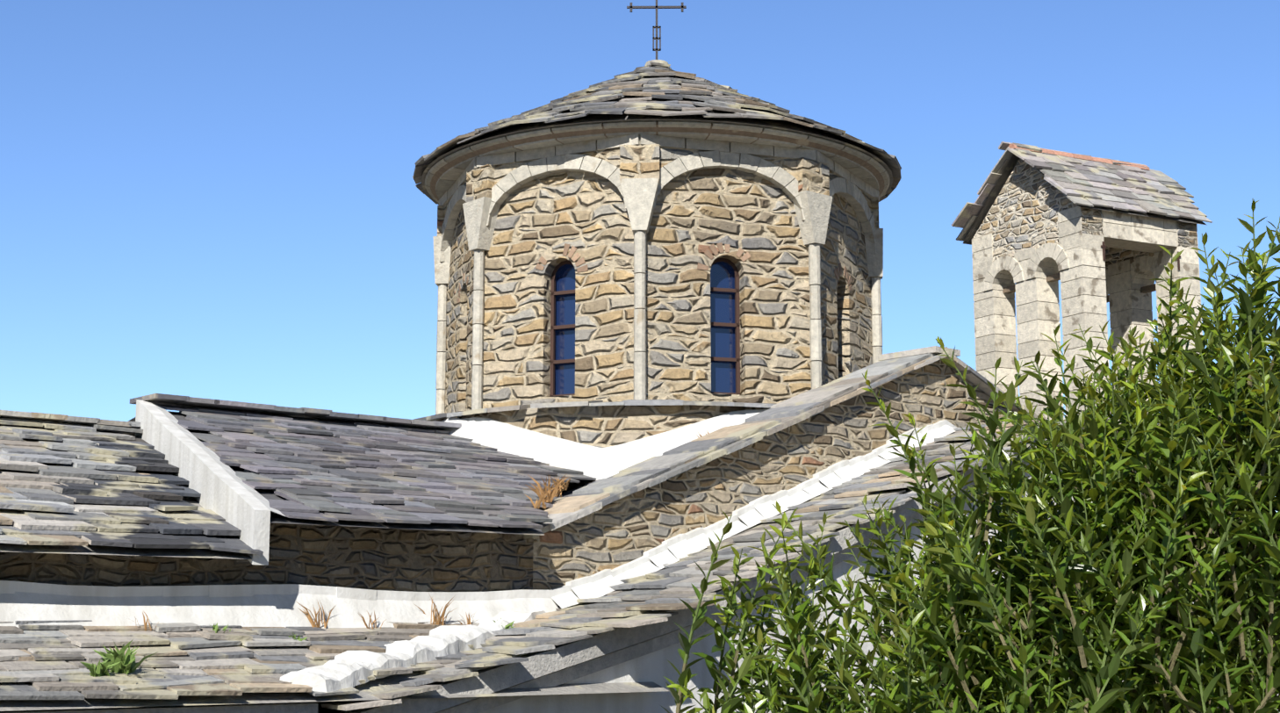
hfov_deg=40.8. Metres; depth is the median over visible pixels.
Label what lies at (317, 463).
new roof
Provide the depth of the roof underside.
9.36 m
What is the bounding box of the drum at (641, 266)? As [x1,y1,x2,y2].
[432,133,883,414]
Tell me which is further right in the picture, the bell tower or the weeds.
the bell tower
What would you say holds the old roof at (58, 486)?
on the roof underside
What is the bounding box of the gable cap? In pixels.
[524,345,1038,539]
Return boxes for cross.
[626,0,686,59]
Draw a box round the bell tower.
[951,141,1212,483]
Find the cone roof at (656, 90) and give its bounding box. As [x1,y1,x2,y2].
[412,59,901,204]
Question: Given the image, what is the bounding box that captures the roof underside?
[0,410,927,712]
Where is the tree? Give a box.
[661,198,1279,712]
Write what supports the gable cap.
on the walls
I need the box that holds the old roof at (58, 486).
[0,409,1136,710]
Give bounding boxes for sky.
[0,0,1279,511]
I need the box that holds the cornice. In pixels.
[424,120,890,202]
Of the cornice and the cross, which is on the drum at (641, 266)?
the cornice
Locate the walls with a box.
[0,359,1279,712]
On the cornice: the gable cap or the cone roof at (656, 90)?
the cone roof at (656, 90)
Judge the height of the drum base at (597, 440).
1.969 m
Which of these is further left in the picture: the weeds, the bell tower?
the weeds
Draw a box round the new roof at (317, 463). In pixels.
[129,393,599,528]
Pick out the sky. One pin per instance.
(213, 199)
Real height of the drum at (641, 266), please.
4.000 m
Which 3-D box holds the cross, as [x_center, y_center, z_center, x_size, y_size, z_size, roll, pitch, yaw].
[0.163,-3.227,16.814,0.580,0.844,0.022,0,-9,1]
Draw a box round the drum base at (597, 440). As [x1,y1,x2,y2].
[413,399,775,490]
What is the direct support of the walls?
on the ground

